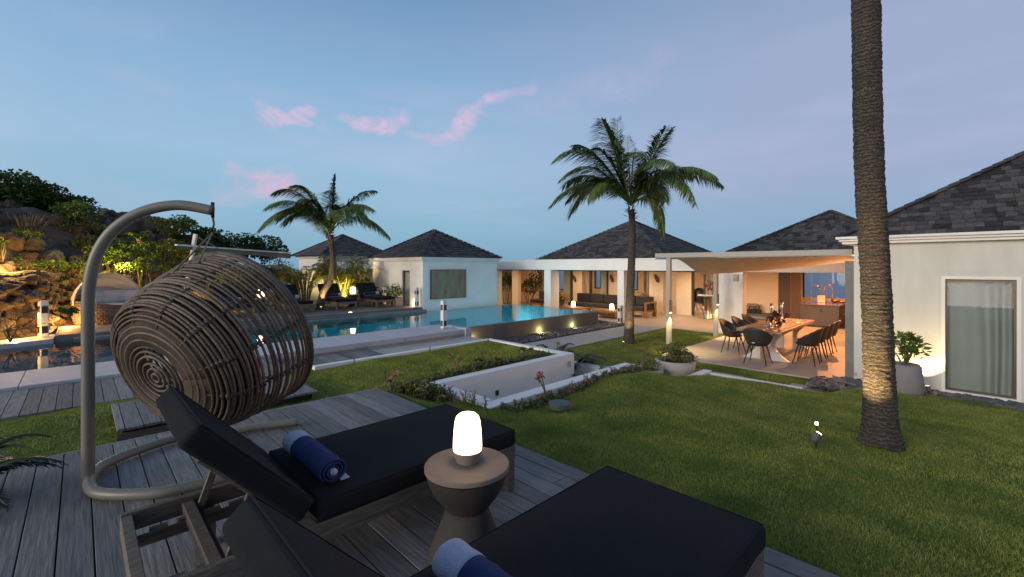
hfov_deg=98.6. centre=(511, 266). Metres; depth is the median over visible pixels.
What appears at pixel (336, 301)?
sun lounger
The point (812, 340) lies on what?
dining chair
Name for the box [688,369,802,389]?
lawn kerb
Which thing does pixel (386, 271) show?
door
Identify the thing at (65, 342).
deck base
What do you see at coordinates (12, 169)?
shrub
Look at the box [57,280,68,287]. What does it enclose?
boulder
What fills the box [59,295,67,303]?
boulder
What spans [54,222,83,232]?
shrub
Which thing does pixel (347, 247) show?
house
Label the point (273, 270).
hedge
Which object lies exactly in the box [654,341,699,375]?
stone bowl
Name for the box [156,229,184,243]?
boulder
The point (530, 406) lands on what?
hedge
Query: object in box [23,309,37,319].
boulder
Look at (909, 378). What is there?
potted plant
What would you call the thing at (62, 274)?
boulder
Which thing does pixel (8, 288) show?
boulder
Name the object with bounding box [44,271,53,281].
boulder
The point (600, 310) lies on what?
coffee table
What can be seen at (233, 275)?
shrub
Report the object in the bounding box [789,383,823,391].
paving slab
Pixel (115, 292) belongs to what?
daybed
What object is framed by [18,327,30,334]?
boulder
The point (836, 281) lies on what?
sea
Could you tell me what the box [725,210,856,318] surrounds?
dining pavilion
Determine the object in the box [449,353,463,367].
desert rose
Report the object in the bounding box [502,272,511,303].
tree
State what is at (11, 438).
cycad
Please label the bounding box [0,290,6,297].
boulder
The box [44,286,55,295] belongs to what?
boulder
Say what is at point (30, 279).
boulder
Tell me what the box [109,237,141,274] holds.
shrub
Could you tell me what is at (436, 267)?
guest house
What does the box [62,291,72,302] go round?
boulder
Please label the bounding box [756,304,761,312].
potted plant
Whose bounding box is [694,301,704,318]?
bar stool
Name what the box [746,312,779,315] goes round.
wall bench
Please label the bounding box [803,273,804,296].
window
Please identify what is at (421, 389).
hedge
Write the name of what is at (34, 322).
boulder
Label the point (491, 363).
hedge
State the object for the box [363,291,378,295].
rolled towel
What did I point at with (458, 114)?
sky
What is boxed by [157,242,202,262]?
shrub
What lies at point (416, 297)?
sensor post
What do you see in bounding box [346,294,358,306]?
side table
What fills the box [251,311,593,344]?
pool basin
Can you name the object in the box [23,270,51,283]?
boulder
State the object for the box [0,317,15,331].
boulder
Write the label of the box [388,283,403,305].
potted plant
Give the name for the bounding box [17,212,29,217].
boulder
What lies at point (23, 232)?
shrub
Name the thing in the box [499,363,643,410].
hedge
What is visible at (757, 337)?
dining chair
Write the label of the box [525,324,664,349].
concrete path
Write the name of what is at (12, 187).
shrub
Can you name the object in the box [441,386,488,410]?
hedge
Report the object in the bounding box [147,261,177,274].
shrub
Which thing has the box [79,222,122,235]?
shrub
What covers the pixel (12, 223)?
boulder
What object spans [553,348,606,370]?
cycad
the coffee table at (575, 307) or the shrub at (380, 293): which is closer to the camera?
the shrub at (380, 293)
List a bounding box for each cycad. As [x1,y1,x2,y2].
[0,433,53,457]
[0,455,67,511]
[536,342,579,355]
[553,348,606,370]
[572,363,610,376]
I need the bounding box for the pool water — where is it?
[336,304,590,319]
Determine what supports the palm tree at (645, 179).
on the lawn at (106, 406)
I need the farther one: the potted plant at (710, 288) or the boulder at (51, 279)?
the potted plant at (710, 288)
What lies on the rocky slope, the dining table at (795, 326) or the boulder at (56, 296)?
the boulder at (56, 296)
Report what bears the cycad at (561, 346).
on the lawn at (106, 406)
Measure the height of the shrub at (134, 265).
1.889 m
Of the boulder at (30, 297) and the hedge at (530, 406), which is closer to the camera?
the hedge at (530, 406)
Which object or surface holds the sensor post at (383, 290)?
on the deck at (73, 329)
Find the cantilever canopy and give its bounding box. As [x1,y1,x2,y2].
[175,234,290,288]
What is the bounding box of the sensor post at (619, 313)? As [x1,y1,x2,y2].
[618,305,621,322]
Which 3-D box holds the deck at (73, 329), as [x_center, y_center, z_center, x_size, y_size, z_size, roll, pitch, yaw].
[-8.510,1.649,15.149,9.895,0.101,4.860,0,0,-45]
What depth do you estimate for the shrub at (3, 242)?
11.38 m
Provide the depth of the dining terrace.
10.37 m
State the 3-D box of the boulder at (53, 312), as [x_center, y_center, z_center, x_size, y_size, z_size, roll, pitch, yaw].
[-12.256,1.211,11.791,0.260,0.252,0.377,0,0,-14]
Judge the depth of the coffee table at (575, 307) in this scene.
19.99 m
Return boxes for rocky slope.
[0,207,287,339]
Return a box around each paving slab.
[713,371,742,376]
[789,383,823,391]
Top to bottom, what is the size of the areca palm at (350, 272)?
2.179 m
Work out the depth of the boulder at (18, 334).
10.30 m
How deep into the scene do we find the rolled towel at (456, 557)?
1.45 m
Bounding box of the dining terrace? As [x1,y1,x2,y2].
[662,335,844,378]
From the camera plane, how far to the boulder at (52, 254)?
12.86 m
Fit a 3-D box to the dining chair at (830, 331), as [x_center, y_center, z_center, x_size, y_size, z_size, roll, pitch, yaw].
[7.603,1.781,10.811,0.608,0.845,0.560,0,0,-45]
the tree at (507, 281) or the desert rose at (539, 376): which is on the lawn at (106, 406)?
the desert rose at (539, 376)
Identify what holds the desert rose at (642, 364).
on the lawn at (106, 406)
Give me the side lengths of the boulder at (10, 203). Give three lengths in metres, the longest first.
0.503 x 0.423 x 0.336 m
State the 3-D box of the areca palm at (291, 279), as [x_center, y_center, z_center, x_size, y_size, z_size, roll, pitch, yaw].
[-8.552,0.738,18.212,2.183,1.791,1.992,0,0,-45]
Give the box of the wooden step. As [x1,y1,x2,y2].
[111,376,317,441]
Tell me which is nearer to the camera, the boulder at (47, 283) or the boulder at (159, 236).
the boulder at (47, 283)
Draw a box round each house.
[291,234,381,293]
[367,229,502,310]
[835,151,1023,402]
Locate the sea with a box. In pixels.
[295,268,844,298]
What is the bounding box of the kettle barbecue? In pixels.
[695,288,703,311]
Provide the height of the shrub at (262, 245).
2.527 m
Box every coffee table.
[559,306,590,310]
[591,308,616,318]
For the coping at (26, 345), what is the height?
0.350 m
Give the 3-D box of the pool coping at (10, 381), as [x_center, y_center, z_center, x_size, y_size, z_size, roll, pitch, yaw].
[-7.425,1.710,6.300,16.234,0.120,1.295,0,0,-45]
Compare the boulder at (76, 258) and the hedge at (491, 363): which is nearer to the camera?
the hedge at (491, 363)
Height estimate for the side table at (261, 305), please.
0.482 m
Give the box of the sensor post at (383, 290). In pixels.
[382,287,385,303]
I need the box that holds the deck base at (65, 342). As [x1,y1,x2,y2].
[55,308,426,349]
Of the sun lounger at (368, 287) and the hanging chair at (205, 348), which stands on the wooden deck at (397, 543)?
the hanging chair at (205, 348)
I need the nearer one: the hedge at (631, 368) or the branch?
the hedge at (631, 368)
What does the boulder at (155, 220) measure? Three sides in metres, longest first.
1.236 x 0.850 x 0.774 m
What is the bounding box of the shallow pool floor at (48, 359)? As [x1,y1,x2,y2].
[0,346,158,372]
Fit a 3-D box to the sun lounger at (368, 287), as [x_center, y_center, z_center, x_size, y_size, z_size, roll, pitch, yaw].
[-5.599,1.144,17.825,0.806,0.913,1.963,0,0,-45]
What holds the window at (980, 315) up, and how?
in the house at (957, 260)
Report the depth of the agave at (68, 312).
10.45 m
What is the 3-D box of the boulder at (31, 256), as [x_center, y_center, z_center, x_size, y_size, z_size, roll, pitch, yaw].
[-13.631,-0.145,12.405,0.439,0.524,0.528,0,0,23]
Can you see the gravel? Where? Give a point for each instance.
(552, 333)
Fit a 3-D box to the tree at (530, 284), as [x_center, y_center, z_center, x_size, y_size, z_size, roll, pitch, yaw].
[1.260,1.455,25.992,1.712,2.560,1.810,0,0,-45]
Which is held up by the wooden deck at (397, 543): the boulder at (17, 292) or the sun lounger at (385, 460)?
the sun lounger at (385, 460)
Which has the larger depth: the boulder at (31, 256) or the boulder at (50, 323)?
the boulder at (31, 256)
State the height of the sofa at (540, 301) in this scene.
0.860 m
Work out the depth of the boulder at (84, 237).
14.18 m
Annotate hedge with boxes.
[210,274,260,291]
[238,257,293,303]
[393,377,452,402]
[410,350,549,381]
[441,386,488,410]
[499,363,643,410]
[507,392,560,412]
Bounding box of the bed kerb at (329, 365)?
[312,338,564,369]
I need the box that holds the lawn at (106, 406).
[0,328,1023,576]
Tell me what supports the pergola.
on the lawn at (106, 406)
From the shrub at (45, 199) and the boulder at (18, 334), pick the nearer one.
the boulder at (18, 334)
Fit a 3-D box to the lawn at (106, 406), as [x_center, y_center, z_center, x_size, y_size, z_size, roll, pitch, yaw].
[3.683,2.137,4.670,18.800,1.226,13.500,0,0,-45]
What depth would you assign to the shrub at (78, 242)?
14.09 m
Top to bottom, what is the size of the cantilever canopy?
2.086 m
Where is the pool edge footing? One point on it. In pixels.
(410, 342)
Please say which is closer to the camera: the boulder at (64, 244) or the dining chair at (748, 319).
the dining chair at (748, 319)
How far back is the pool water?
16.60 m
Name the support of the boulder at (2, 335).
on the rocky slope
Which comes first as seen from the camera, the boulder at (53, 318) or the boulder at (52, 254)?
the boulder at (53, 318)
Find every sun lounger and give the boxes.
[120,386,514,576]
[212,286,252,311]
[222,465,765,576]
[271,284,312,311]
[316,283,356,310]
[355,282,394,307]
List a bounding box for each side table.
[254,298,267,312]
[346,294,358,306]
[424,447,508,566]
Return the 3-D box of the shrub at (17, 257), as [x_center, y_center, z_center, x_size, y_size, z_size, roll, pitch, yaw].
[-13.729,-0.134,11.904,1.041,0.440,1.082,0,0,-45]
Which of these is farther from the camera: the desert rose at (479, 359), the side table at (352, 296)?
the side table at (352, 296)
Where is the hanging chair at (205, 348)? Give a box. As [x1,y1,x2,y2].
[81,200,313,500]
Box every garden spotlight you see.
[810,431,821,447]
[925,385,930,392]
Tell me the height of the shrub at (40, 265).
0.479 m
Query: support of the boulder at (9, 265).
on the rocky slope
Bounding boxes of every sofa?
[529,291,562,306]
[567,293,616,313]
[611,296,656,317]
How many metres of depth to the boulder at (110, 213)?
17.27 m
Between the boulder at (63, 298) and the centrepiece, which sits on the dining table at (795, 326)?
the centrepiece
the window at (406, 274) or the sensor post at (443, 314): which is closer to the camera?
the sensor post at (443, 314)
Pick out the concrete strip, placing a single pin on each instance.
(402, 348)
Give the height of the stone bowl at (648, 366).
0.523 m
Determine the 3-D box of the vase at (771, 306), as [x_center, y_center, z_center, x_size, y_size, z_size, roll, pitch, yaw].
[6.464,1.189,10.971,0.110,0.520,0.088,0,0,-45]
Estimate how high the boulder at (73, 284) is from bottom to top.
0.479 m
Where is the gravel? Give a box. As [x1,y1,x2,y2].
[497,321,623,343]
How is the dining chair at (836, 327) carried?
on the dining terrace
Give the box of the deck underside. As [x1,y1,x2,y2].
[3,450,176,576]
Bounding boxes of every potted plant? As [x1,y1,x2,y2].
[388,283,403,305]
[559,296,568,305]
[705,280,718,294]
[746,303,751,312]
[751,303,757,312]
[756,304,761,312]
[894,331,932,395]
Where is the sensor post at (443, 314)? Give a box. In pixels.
[441,300,446,328]
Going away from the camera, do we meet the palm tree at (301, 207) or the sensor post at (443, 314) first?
the sensor post at (443, 314)
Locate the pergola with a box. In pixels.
[655,249,853,350]
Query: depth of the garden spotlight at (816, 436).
4.13 m
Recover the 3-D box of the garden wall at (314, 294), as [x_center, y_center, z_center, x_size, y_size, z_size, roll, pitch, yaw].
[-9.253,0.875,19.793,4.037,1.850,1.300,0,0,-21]
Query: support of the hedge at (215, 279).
on the rocky slope
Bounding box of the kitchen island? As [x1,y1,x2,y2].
[800,300,844,327]
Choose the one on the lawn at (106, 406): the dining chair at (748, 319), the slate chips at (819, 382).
the slate chips at (819, 382)
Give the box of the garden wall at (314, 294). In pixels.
[257,265,352,303]
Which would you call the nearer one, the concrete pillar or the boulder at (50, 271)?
the concrete pillar
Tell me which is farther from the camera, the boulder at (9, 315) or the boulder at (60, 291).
the boulder at (60, 291)
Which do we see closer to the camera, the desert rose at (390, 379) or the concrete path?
the desert rose at (390, 379)
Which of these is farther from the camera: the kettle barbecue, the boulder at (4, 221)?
the kettle barbecue
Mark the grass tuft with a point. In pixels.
(27, 222)
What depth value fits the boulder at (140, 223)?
16.96 m
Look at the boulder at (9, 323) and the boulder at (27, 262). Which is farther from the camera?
the boulder at (27, 262)
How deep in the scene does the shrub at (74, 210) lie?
14.51 m
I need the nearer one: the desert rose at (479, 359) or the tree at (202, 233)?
the desert rose at (479, 359)
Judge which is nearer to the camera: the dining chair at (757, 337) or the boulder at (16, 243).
the dining chair at (757, 337)
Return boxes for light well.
[430,352,634,408]
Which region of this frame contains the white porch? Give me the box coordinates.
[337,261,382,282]
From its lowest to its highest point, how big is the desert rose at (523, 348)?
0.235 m
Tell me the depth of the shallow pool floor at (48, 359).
9.05 m
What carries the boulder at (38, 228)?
on the rocky slope
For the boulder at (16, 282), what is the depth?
10.76 m
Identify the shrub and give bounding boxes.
[0,168,41,200]
[0,172,75,213]
[0,236,9,261]
[2,228,45,249]
[7,255,27,263]
[16,259,74,271]
[29,187,100,218]
[49,199,102,225]
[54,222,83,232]
[58,261,86,278]
[70,232,112,249]
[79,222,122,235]
[81,245,133,272]
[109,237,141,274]
[113,261,152,288]
[121,249,164,287]
[128,238,186,282]
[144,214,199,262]
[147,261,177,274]
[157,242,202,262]
[168,259,197,292]
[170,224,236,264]
[178,249,222,299]
[196,232,263,259]
[208,265,254,282]
[233,234,287,267]
[259,245,288,300]
[376,286,389,302]
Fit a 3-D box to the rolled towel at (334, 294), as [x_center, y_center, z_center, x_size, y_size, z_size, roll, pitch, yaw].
[-6.876,1.116,16.956,0.629,0.138,0.174,0,0,-45]
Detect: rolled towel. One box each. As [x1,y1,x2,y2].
[282,430,349,481]
[326,293,341,296]
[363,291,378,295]
[432,538,511,576]
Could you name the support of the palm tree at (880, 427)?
on the lawn at (106, 406)
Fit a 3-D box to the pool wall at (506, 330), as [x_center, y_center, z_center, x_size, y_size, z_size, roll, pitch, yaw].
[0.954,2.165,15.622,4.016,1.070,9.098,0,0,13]
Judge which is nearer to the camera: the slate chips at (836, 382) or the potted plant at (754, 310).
the slate chips at (836, 382)
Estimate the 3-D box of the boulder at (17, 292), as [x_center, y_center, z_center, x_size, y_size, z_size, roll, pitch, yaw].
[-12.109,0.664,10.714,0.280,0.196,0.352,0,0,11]
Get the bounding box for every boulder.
[0,217,8,225]
[0,260,16,271]
[0,271,23,277]
[0,282,21,293]
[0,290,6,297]
[0,301,14,310]
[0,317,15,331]
[0,331,10,339]
[1,312,17,319]
[3,200,20,207]
[4,231,24,251]
[6,296,25,308]
[7,280,26,284]
[9,220,17,225]
[9,289,24,296]
[9,330,23,338]
[14,259,23,269]
[14,316,31,327]
[16,274,38,284]
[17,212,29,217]
[17,259,36,271]
[18,252,38,262]
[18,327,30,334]
[22,290,44,304]
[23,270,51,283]
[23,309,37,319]
[24,236,45,252]
[25,225,42,234]
[26,319,37,331]
[28,284,49,292]
[35,268,52,272]
[38,248,66,270]
[40,293,52,301]
[42,280,50,285]
[43,213,65,225]
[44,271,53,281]
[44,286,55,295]
[49,313,61,322]
[49,319,53,329]
[50,273,58,280]
[50,282,58,291]
[50,309,59,315]
[51,293,61,302]
[53,270,64,278]
[54,318,66,326]
[55,288,65,294]
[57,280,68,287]
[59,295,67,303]
[60,241,69,246]
[61,316,73,324]
[62,278,81,291]
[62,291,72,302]
[64,266,78,274]
[65,254,87,265]
[72,225,91,235]
[80,235,95,246]
[97,208,117,217]
[105,264,123,273]
[116,227,130,239]
[117,212,154,232]
[125,274,136,281]
[127,223,139,231]
[139,227,151,234]
[144,270,159,277]
[150,216,166,232]
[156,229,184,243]
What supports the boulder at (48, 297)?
on the rocky slope
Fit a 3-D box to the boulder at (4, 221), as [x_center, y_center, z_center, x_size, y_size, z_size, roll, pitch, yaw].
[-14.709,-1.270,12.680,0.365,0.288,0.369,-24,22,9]
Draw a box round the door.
[385,270,388,302]
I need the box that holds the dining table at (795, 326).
[736,318,814,362]
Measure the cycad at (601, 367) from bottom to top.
0.542 m
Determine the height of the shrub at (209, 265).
2.843 m
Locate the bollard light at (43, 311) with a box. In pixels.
[38,301,48,336]
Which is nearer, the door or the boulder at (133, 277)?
the boulder at (133, 277)
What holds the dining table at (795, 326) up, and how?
on the dining terrace
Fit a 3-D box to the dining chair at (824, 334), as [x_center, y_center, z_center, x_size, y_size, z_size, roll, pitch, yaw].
[7.139,1.781,10.355,0.608,0.845,0.560,0,0,-45]
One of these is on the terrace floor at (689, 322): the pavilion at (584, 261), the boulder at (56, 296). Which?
the pavilion at (584, 261)
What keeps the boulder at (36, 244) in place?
on the rocky slope
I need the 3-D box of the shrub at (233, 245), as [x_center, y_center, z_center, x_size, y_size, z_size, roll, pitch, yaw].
[-12.219,-0.369,19.072,2.814,2.312,2.257,0,0,-45]
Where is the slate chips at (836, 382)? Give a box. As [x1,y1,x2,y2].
[824,375,1023,410]
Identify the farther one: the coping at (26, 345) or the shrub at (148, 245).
the shrub at (148, 245)
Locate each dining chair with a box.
[719,318,745,354]
[731,316,750,350]
[741,314,758,343]
[742,328,772,366]
[792,328,823,366]
[799,325,829,361]
[806,323,834,357]
[813,320,840,353]
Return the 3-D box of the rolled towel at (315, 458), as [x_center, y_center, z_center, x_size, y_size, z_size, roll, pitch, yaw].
[-1.075,1.023,2.393,0.158,0.126,0.559,0,0,-45]
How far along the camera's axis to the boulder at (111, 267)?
14.23 m
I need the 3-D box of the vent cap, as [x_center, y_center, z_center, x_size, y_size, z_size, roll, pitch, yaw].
[0.546,1.631,5.051,0.250,0.144,0.250,0,0,-45]
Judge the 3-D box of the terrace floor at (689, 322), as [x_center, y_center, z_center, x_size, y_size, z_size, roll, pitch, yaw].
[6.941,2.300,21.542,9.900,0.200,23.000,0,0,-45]
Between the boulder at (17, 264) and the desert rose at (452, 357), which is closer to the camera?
the desert rose at (452, 357)
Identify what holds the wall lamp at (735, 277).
attached to the pavilion at (584, 261)
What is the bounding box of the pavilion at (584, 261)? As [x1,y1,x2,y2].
[497,221,745,334]
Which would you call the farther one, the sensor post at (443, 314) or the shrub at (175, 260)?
the shrub at (175, 260)
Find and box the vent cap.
[549,399,570,412]
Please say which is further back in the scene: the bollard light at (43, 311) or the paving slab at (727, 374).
the bollard light at (43, 311)
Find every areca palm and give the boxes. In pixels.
[277,264,328,299]
[312,253,368,296]
[344,268,371,297]
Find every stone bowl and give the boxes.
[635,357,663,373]
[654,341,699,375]
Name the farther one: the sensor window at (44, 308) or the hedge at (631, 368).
the sensor window at (44, 308)
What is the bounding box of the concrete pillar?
[845,261,853,377]
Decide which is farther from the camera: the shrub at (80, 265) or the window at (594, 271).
the window at (594, 271)
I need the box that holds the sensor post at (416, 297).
[415,287,418,307]
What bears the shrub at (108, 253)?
on the rocky slope
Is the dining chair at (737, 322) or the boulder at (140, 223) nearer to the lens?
the dining chair at (737, 322)
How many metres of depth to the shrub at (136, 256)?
14.32 m
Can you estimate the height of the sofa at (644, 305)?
0.860 m
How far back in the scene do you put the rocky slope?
13.78 m
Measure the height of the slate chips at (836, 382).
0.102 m
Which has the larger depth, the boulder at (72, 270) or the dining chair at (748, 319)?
the boulder at (72, 270)
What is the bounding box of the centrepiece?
[765,309,789,326]
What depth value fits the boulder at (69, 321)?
12.08 m
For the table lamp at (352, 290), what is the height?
0.294 m
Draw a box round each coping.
[0,325,464,391]
[0,334,54,356]
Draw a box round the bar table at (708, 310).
[698,294,712,318]
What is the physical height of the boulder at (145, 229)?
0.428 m
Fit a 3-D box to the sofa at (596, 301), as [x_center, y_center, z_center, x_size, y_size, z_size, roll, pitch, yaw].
[3.896,1.770,21.003,1.000,0.860,2.400,0,0,-45]
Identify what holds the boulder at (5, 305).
on the rocky slope
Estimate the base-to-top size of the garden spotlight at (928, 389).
0.202 m
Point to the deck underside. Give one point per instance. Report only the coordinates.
(59, 522)
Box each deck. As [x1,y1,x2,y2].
[0,349,383,419]
[0,388,838,576]
[55,301,425,339]
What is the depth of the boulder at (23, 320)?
10.55 m
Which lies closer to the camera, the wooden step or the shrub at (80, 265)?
the wooden step
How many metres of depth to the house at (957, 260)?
7.22 m
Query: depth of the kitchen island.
15.80 m
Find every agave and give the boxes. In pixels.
[54,306,80,316]
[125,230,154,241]
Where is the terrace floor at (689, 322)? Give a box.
[502,299,844,345]
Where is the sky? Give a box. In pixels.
[0,0,1023,267]
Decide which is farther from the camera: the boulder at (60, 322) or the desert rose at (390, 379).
the boulder at (60, 322)
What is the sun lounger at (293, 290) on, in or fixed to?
on the deck at (73, 329)
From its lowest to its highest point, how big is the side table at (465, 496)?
0.500 m
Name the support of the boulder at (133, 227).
on the rocky slope
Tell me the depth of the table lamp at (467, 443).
2.20 m
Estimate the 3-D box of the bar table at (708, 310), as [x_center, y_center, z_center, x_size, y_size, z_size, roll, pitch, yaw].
[8.273,1.705,18.547,0.840,0.990,0.840,0,0,-45]
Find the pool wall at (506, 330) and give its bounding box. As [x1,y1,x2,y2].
[447,311,597,338]
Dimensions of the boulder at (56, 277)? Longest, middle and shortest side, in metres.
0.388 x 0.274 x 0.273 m
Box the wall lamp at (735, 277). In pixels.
[733,274,738,280]
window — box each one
[42,306,47,312]
[42,326,47,333]
[403,270,409,304]
[594,271,600,288]
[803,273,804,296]
[945,279,1015,398]
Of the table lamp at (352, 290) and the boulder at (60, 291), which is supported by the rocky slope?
the boulder at (60, 291)
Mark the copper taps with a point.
(822, 298)
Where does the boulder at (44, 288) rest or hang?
on the rocky slope
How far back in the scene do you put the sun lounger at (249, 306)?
14.67 m
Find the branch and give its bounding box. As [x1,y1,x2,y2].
[3,319,55,341]
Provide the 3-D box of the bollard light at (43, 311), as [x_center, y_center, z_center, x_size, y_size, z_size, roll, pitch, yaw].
[-10.940,1.230,10.274,0.156,0.840,0.156,0,0,26]
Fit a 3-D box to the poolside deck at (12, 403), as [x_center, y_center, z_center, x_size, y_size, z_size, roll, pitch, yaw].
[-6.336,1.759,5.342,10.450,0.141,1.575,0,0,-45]
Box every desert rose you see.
[387,371,400,390]
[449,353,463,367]
[473,356,484,364]
[518,346,533,356]
[533,371,546,402]
[640,348,652,370]
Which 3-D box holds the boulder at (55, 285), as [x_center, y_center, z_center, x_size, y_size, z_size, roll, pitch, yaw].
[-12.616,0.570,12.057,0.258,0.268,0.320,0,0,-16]
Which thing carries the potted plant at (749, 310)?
on the wall bench
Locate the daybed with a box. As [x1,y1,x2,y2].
[70,273,139,325]
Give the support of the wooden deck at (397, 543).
on the deck underside
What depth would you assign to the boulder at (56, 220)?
14.04 m
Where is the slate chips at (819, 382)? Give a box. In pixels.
[804,376,830,389]
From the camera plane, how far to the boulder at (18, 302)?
10.60 m
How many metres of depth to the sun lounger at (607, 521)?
1.72 m
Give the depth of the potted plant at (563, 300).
20.70 m
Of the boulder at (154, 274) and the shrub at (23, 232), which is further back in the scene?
the boulder at (154, 274)
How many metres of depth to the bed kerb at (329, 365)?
8.43 m
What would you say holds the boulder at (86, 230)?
on the rocky slope
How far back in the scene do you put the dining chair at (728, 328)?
11.18 m
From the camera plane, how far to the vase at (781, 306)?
11.25 m
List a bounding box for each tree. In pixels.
[255,173,390,309]
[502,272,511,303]
[521,270,542,302]
[548,116,724,343]
[850,0,905,452]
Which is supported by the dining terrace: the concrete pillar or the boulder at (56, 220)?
the concrete pillar
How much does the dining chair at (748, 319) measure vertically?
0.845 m
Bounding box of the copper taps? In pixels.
[811,284,833,302]
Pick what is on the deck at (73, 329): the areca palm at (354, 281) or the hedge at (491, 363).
the areca palm at (354, 281)
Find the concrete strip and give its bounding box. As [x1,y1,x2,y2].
[20,336,481,413]
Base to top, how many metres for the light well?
1.170 m
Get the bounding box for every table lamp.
[350,287,355,293]
[453,411,481,465]
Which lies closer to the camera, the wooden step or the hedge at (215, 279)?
the wooden step
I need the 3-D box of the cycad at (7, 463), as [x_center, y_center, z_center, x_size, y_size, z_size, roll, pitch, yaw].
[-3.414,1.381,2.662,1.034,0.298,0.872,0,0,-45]
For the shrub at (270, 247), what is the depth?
19.30 m
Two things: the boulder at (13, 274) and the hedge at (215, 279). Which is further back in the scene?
the hedge at (215, 279)
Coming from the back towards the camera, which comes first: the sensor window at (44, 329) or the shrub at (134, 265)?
the shrub at (134, 265)
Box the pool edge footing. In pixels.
[26,334,462,397]
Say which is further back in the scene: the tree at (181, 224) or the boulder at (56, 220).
the tree at (181, 224)
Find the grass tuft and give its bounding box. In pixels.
[4,211,51,227]
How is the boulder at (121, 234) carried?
on the rocky slope

